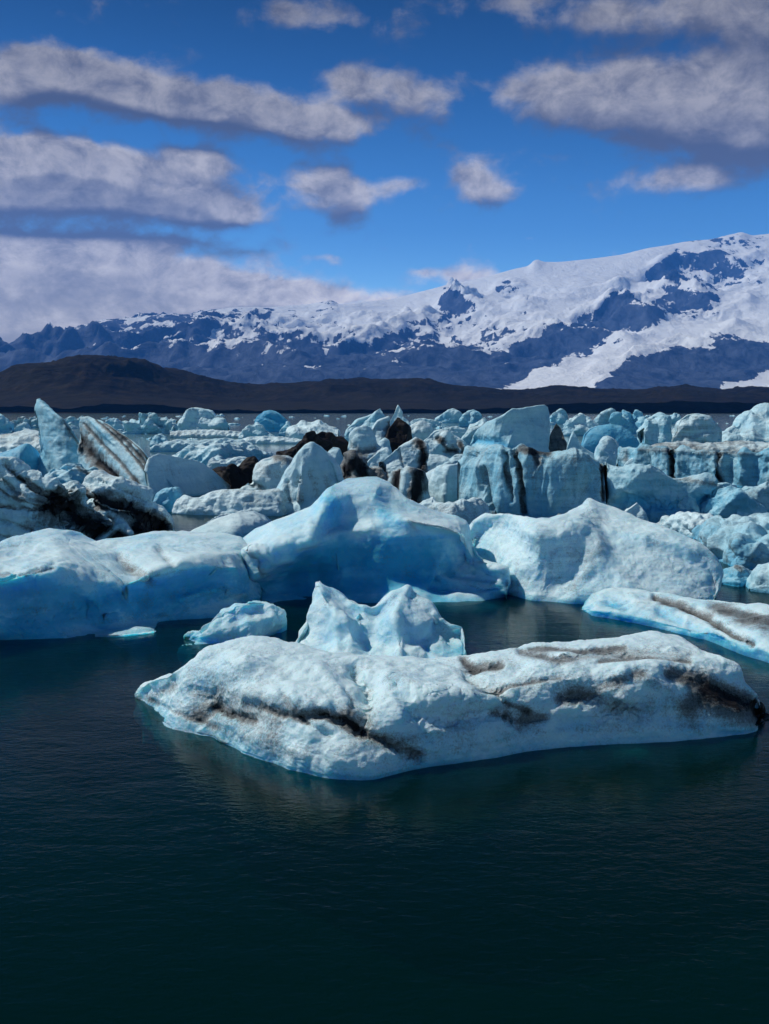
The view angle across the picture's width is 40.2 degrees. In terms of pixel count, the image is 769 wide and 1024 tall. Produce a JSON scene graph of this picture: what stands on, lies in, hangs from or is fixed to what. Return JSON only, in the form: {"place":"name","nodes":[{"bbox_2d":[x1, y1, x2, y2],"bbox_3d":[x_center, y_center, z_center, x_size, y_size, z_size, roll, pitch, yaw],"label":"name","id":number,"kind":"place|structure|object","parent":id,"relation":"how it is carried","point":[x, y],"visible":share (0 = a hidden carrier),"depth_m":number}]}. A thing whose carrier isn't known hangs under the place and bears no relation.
{"place":"outdoors","nodes":[
{"label":"outdoors","id":0,"kind":"place"},
{"bbox_2d":[0,413,768,1023],"bbox_3d":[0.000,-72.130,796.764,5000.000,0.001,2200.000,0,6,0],"label":"water","id":1,"kind":"structure","parent":0,"point":[154,869],"depth_m":13.87},
{"bbox_2d":[0,414,13,433],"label":"iceberg","id":2,"kind":"object","parent":1,"relation":"on","point":[6,426],"visible":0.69,"depth_m":253.67},
{"bbox_2d":[0,443,39,469],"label":"ice block","id":3,"kind":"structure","parent":1,"relation":"on","point":[28,453],"depth_m":79.81},
{"bbox_2d":[0,429,40,452],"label":"ice floe","id":4,"kind":"object","parent":1,"relation":"on","point":[9,441],"visible":0.3,"depth_m":137.64},
{"bbox_2d":[13,422,31,431],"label":"ice block","id":5,"kind":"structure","parent":1,"relation":"on","point":[22,426],"depth_m":253.81},
{"bbox_2d":[11,416,83,427],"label":"ice floe","id":6,"kind":"object","parent":1,"relation":"on","point":[32,422],"visible":0.31,"depth_m":333.38},
{"bbox_2d":[34,398,78,476],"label":"iceberg","id":7,"kind":"object","parent":1,"relation":"on","point":[58,441],"visible":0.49,"depth_m":79.65},
{"bbox_2d":[0,456,114,541],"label":"iceberg","id":8,"kind":"object","parent":1,"relation":"on","point":[32,500],"visible":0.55,"depth_m":42.54},
{"bbox_2d":[44,463,97,483],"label":"ice block","id":9,"kind":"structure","parent":1,"relation":"on","point":[65,473],"depth_m":71.45},
{"bbox_2d":[105,418,123,429],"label":"ice block","id":10,"kind":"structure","parent":1,"relation":"on","point":[116,424],"depth_m":301.62},
{"bbox_2d":[77,416,173,486],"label":"iceberg","id":11,"kind":"object","parent":1,"relation":"on","point":[107,448],"visible":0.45,"depth_m":74.16},
{"bbox_2d":[95,626,155,636],"bbox_3d":[-6.858,4.283,28.630,2.072,2.314,1.427,-2,6,-23],"label":"ice floe","id":12,"kind":"object","parent":1,"relation":"on","point":[133,631],"visible":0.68,"depth_m":28.11},
{"bbox_2d":[82,470,173,540],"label":"iceberg","id":13,"kind":"object","parent":1,"relation":"on","point":[130,507],"visible":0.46,"depth_m":46.91},
{"bbox_2d":[0,528,261,639],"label":"iceberg","id":14,"kind":"object","parent":1,"relation":"on","point":[57,583],"visible":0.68,"depth_m":29.70},
{"bbox_2d":[122,412,177,433],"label":"iceberg","id":15,"kind":"object","parent":1,"relation":"on","point":[150,423],"visible":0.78,"depth_m":253.39},
{"bbox_2d":[150,433,167,446],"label":"ice block","id":16,"kind":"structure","parent":1,"relation":"on","point":[159,438],"depth_m":162.48},
{"bbox_2d":[153,487,182,511],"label":"ice block","id":17,"kind":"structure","parent":1,"relation":"on","point":[166,498],"depth_m":61.48},
{"bbox_2d":[144,453,229,500],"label":"iceberg","id":18,"kind":"object","parent":1,"relation":"on","point":[189,477],"visible":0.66,"depth_m":72.36},
{"bbox_2d":[177,407,230,430],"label":"iceberg","id":19,"kind":"object","parent":1,"relation":"on","point":[195,418],"visible":0.69,"depth_m":275.46},
{"bbox_2d":[150,438,258,451],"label":"ice floe","id":20,"kind":"object","parent":1,"relation":"on","point":[177,445],"visible":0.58,"depth_m":149.53},
{"bbox_2d":[170,429,240,437],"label":"ice floe","id":21,"kind":"object","parent":1,"relation":"on","point":[206,433],"visible":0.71,"depth_m":218.53},
{"bbox_2d":[206,457,222,468],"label":"ice block","id":22,"kind":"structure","parent":1,"relation":"on","point":[213,463],"depth_m":97.52},
{"bbox_2d":[205,513,231,523],"bbox_3d":[-8.643,1.341,57.220,0.658,2.580,4.448,3,6,25],"label":"ice floe","id":23,"kind":"object","parent":1,"relation":"on","point":[225,514],"visible":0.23,"depth_m":56.39},
{"bbox_2d":[172,443,273,464],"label":"ice floe","id":24,"kind":"object","parent":1,"relation":"on","point":[203,454],"visible":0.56,"depth_m":113.98},
{"bbox_2d":[172,488,288,515],"bbox_3d":[-8.571,0.429,61.124,7.384,3.709,3.983,0,6,0],"label":"ice floe","id":25,"kind":"object","parent":1,"relation":"on","point":[269,502],"visible":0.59,"depth_m":59.67},
{"bbox_2d":[191,511,271,537],"bbox_3d":[-7.567,1.647,50.270,4.358,3.336,7.431,0,6,0],"label":"ice floe","id":26,"kind":"object","parent":1,"relation":"on","point":[242,524],"visible":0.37,"depth_m":48.19},
{"bbox_2d":[217,456,246,466],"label":"ice floe","id":27,"kind":"object","parent":1,"relation":"on","point":[238,460],"visible":0.24,"depth_m":104.11},
{"bbox_2d":[182,600,286,645],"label":"iceberg","id":28,"kind":"object","parent":1,"relation":"on","point":[249,618],"visible":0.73,"depth_m":27.21},
{"bbox_2d":[212,456,258,488],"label":"ice block","id":29,"kind":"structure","parent":1,"relation":"on","point":[233,476],"depth_m":77.19},
{"bbox_2d":[238,422,273,438],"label":"ice block","id":30,"kind":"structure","parent":1,"relation":"on","point":[256,429],"depth_m":204.38},
{"bbox_2d":[240,455,292,489],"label":"iceberg","id":31,"kind":"object","parent":1,"relation":"on","point":[268,473],"visible":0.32,"depth_m":69.04},
{"bbox_2d":[236,436,301,443],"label":"ice floe","id":32,"kind":"object","parent":1,"relation":"on","point":[268,440],"visible":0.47,"depth_m":181.00},
{"bbox_2d":[254,410,286,431],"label":"iceberg","id":33,"kind":"object","parent":1,"relation":"on","point":[271,421],"visible":0.59,"depth_m":275.92},
{"bbox_2d":[279,421,291,435],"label":"ice block","id":34,"kind":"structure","parent":1,"relation":"on","point":[284,428],"depth_m":234.67},
{"bbox_2d":[277,442,343,514],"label":"iceberg","id":35,"kind":"object","parent":1,"relation":"on","point":[312,473],"visible":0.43,"depth_m":60.21},
{"bbox_2d":[276,431,348,457],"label":"iceberg","id":36,"kind":"object","parent":1,"relation":"on","point":[327,441],"visible":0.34,"depth_m":106.30},
{"bbox_2d":[285,420,339,438],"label":"ice floe","id":37,"kind":"object","parent":1,"relation":"on","point":[300,429],"visible":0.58,"depth_m":205.53},
{"bbox_2d":[328,447,342,464],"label":"ice block","id":38,"kind":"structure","parent":1,"relation":"on","point":[335,453],"depth_m":100.80},
{"bbox_2d":[340,449,387,480],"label":"ice block","id":39,"kind":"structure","parent":1,"relation":"on","point":[353,464],"depth_m":78.34},
{"bbox_2d":[344,409,384,441],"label":"iceberg","id":40,"kind":"object","parent":1,"relation":"on","point":[370,420],"visible":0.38,"depth_m":163.53},
{"bbox_2d":[348,425,383,461],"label":"iceberg","id":41,"kind":"object","parent":1,"relation":"on","point":[362,441],"visible":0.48,"depth_m":104.37},
{"bbox_2d":[241,476,510,602],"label":"iceberg","id":42,"kind":"object","parent":1,"relation":"on","point":[376,539],"visible":0.69,"depth_m":33.83},
{"bbox_2d":[367,447,390,467],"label":"ice block","id":43,"kind":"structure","parent":1,"relation":"on","point":[383,454],"depth_m":92.53},
{"bbox_2d":[296,581,465,657],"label":"iceberg","id":44,"kind":"object","parent":1,"relation":"on","point":[405,620],"visible":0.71,"depth_m":26.24},
{"bbox_2d":[372,416,389,443],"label":"iceberg","id":45,"kind":"object","parent":1,"relation":"on","point":[380,427],"visible":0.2,"depth_m":135.98},
{"bbox_2d":[378,438,391,453],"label":"ice block","id":46,"kind":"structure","parent":1,"relation":"on","point":[384,442],"depth_m":115.55},
{"bbox_2d":[385,417,411,452],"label":"iceberg","id":47,"kind":"object","parent":1,"relation":"on","point":[399,432],"visible":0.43,"depth_m":130.22},
{"bbox_2d":[390,405,409,425],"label":"iceberg","id":48,"kind":"object","parent":1,"relation":"on","point":[398,412],"visible":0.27,"depth_m":235.73},
{"bbox_2d":[378,437,428,477],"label":"iceberg","id":49,"kind":"object","parent":1,"relation":"on","point":[414,452],"visible":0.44,"depth_m":83.11},
{"bbox_2d":[388,466,430,502],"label":"iceberg","id":50,"kind":"object","parent":1,"relation":"on","point":[409,482],"visible":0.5,"depth_m":62.18},
{"bbox_2d":[410,420,433,440],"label":"ice block","id":51,"kind":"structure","parent":1,"relation":"on","point":[422,430],"depth_m":171.30},
{"bbox_2d":[410,418,441,426],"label":"ice floe","id":52,"kind":"object","parent":1,"relation":"on","point":[435,423],"visible":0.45,"depth_m":352.03},
{"bbox_2d":[427,454,449,470],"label":"iceberg","id":53,"kind":"object","parent":1,"relation":"on","point":[434,461],"visible":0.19,"depth_m":87.24},
{"bbox_2d":[426,463,457,502],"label":"iceberg","id":54,"kind":"object","parent":1,"relation":"on","point":[442,483],"visible":0.24,"depth_m":64.94},
{"bbox_2d":[424,429,466,457],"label":"iceberg","id":55,"kind":"object","parent":1,"relation":"on","point":[446,443],"visible":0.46,"depth_m":119.79},
{"bbox_2d":[435,408,461,422],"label":"iceberg","id":56,"kind":"object","parent":1,"relation":"on","point":[452,415],"visible":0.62,"depth_m":452.00},
{"bbox_2d":[135,630,768,779],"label":"iceberg","id":57,"kind":"object","parent":1,"relation":"on","point":[299,707],"visible":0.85,"depth_m":19.01},
{"bbox_2d":[444,454,462,463],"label":"ice block","id":58,"kind":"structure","parent":1,"relation":"on","point":[454,459],"depth_m":87.23},
{"bbox_2d":[419,497,489,524],"bbox_3d":[3.438,1.120,53.776,4.116,3.777,4.446,0,6,0],"label":"ice floe","id":59,"kind":"object","parent":1,"relation":"on","point":[470,510],"visible":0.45,"depth_m":52.67},
{"bbox_2d":[443,426,466,437],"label":"ice floe","id":60,"kind":"object","parent":1,"relation":"on","point":[458,431],"visible":0.27,"depth_m":218.46},
{"bbox_2d":[458,409,482,426],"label":"iceberg","id":61,"kind":"object","parent":1,"relation":"on","point":[468,418],"visible":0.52,"depth_m":352.05},
{"bbox_2d":[461,418,486,445],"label":"ice block","id":62,"kind":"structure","parent":1,"relation":"on","point":[467,436],"depth_m":162.70},
{"bbox_2d":[470,405,550,451],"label":"iceberg","id":63,"kind":"object","parent":1,"relation":"on","point":[530,426],"visible":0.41,"depth_m":114.90},
{"bbox_2d":[457,443,605,517],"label":"iceberg","id":64,"kind":"object","parent":1,"relation":"on","point":[521,479],"visible":0.67,"depth_m":56.92},
{"bbox_2d":[549,424,566,451],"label":"ice block","id":65,"kind":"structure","parent":1,"relation":"on","point":[557,442],"depth_m":119.96},
{"bbox_2d":[550,408,567,423],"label":"ice block","id":66,"kind":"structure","parent":1,"relation":"on","point":[559,416],"depth_m":422.62},
{"bbox_2d":[561,413,597,435],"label":"iceberg","id":67,"kind":"object","parent":1,"relation":"on","point":[580,424],"visible":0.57,"depth_m":234.81},
{"bbox_2d":[566,431,594,458],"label":"ice block","id":68,"kind":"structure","parent":1,"relation":"on","point":[573,442],"depth_m":108.22},
{"bbox_2d":[469,498,723,603],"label":"iceberg","id":69,"kind":"object","parent":1,"relation":"on","point":[584,551],"visible":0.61,"depth_m":33.70},
{"bbox_2d":[594,408,615,424],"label":"ice block","id":70,"kind":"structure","parent":1,"relation":"on","point":[602,417],"depth_m":302.23},
{"bbox_2d":[594,436,618,466],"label":"ice block","id":71,"kind":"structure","parent":1,"relation":"on","point":[606,449],"depth_m":100.56},
{"bbox_2d":[581,424,639,452],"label":"iceberg","id":72,"kind":"object","parent":1,"relation":"on","point":[622,436],"visible":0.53,"depth_m":141.03},
{"bbox_2d":[609,409,646,433],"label":"iceberg","id":73,"kind":"object","parent":1,"relation":"on","point":[633,423],"visible":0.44,"depth_m":253.33},
{"bbox_2d":[624,458,632,465],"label":"ice floe","id":74,"kind":"object","parent":1,"relation":"on","point":[629,461],"visible":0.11,"depth_m":89.50},
{"bbox_2d":[625,503,648,520],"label":"ice block","id":75,"kind":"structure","parent":1,"relation":"on","point":[636,510],"depth_m":54.40},
{"bbox_2d":[636,412,672,444],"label":"iceberg","id":76,"kind":"object","parent":1,"relation":"on","point":[654,429],"visible":0.61,"depth_m":171.53},
{"bbox_2d":[603,463,736,522],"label":"iceberg","id":77,"kind":"object","parent":1,"relation":"on","point":[650,489],"visible":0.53,"depth_m":55.94},
{"bbox_2d":[581,587,768,662],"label":"iceberg","id":78,"kind":"object","parent":1,"relation":"on","point":[741,628],"visible":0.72,"depth_m":28.73},
{"bbox_2d":[670,413,680,423],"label":"ice block","id":79,"kind":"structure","parent":1,"relation":"on","point":[675,417],"depth_m":422.08},
{"bbox_2d":[670,495,699,512],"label":"ice block","id":80,"kind":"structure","parent":1,"relation":"on","point":[688,503],"depth_m":55.98},
{"bbox_2d":[656,511,726,537],"bbox_3d":[14.822,1.632,50.976,2.475,3.355,5.820,-3,6,-24],"label":"ice floe","id":81,"kind":"object","parent":1,"relation":"on","point":[684,523],"visible":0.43,"depth_m":50.00},
{"bbox_2d":[615,443,768,487],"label":"iceberg","id":82,"kind":"object","parent":1,"relation":"on","point":[743,467],"visible":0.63,"depth_m":82.46},
{"bbox_2d":[671,413,721,442],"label":"iceberg","id":83,"kind":"object","parent":1,"relation":"on","point":[697,427],"visible":0.65,"depth_m":181.18},
{"bbox_2d":[651,440,768,452],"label":"ice floe","id":84,"kind":"object","parent":1,"relation":"on","point":[737,446],"visible":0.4,"depth_m":138.43},
{"bbox_2d":[692,513,768,569],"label":"ice floe","id":85,"kind":"object","parent":1,"relation":"on","point":[733,540],"visible":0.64,"depth_m":40.91},
{"bbox_2d":[700,485,767,518],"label":"ice block","id":86,"kind":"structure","parent":1,"relation":"on","point":[727,502],"depth_m":54.78},
{"bbox_2d":[722,565,751,586],"bbox_3d":[12.384,3.226,36.765,1.740,2.872,2.192,0,6,0],"label":"ice floe","id":87,"kind":"object","parent":1,"relation":"on","point":[736,575],"visible":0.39,"depth_m":35.95},
{"bbox_2d":[722,403,768,441],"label":"iceberg","id":88,"kind":"object","parent":1,"relation":"on","point":[752,424],"visible":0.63,"depth_m":196.31},
{"bbox_2d":[741,482,768,511],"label":"ice block","id":89,"kind":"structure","parent":1,"relation":"on","point":[760,492],"depth_m":61.60},
{"bbox_2d":[745,563,768,593],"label":"ice block","id":90,"kind":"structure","parent":1,"relation":"on","point":[757,579],"depth_m":34.59},
{"bbox_2d":[0,232,768,389],"bbox_3d":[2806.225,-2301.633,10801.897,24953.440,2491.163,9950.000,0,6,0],"label":"mountain","id":91,"kind":"structure","parent":0,"point":[694,313],"depth_m":9821.53},
{"bbox_2d":[0,354,768,413],"bbox_3d":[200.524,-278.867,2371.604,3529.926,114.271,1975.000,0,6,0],"label":"hills","id":92,"kind":"structure","parent":0,"point":[79,380],"depth_m":1892.49},
{"bbox_2d":[0,401,768,412],"bbox_3d":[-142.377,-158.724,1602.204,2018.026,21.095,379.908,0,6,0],"label":"lagoon bank","id":93,"kind":"structure","parent":0,"point":[687,407],"depth_m":1422.83},
{"bbox_2d":[0,0,768,342],"label":"sky","id":94,"kind":"structure","parent":0,"point":[157,156]}
]}

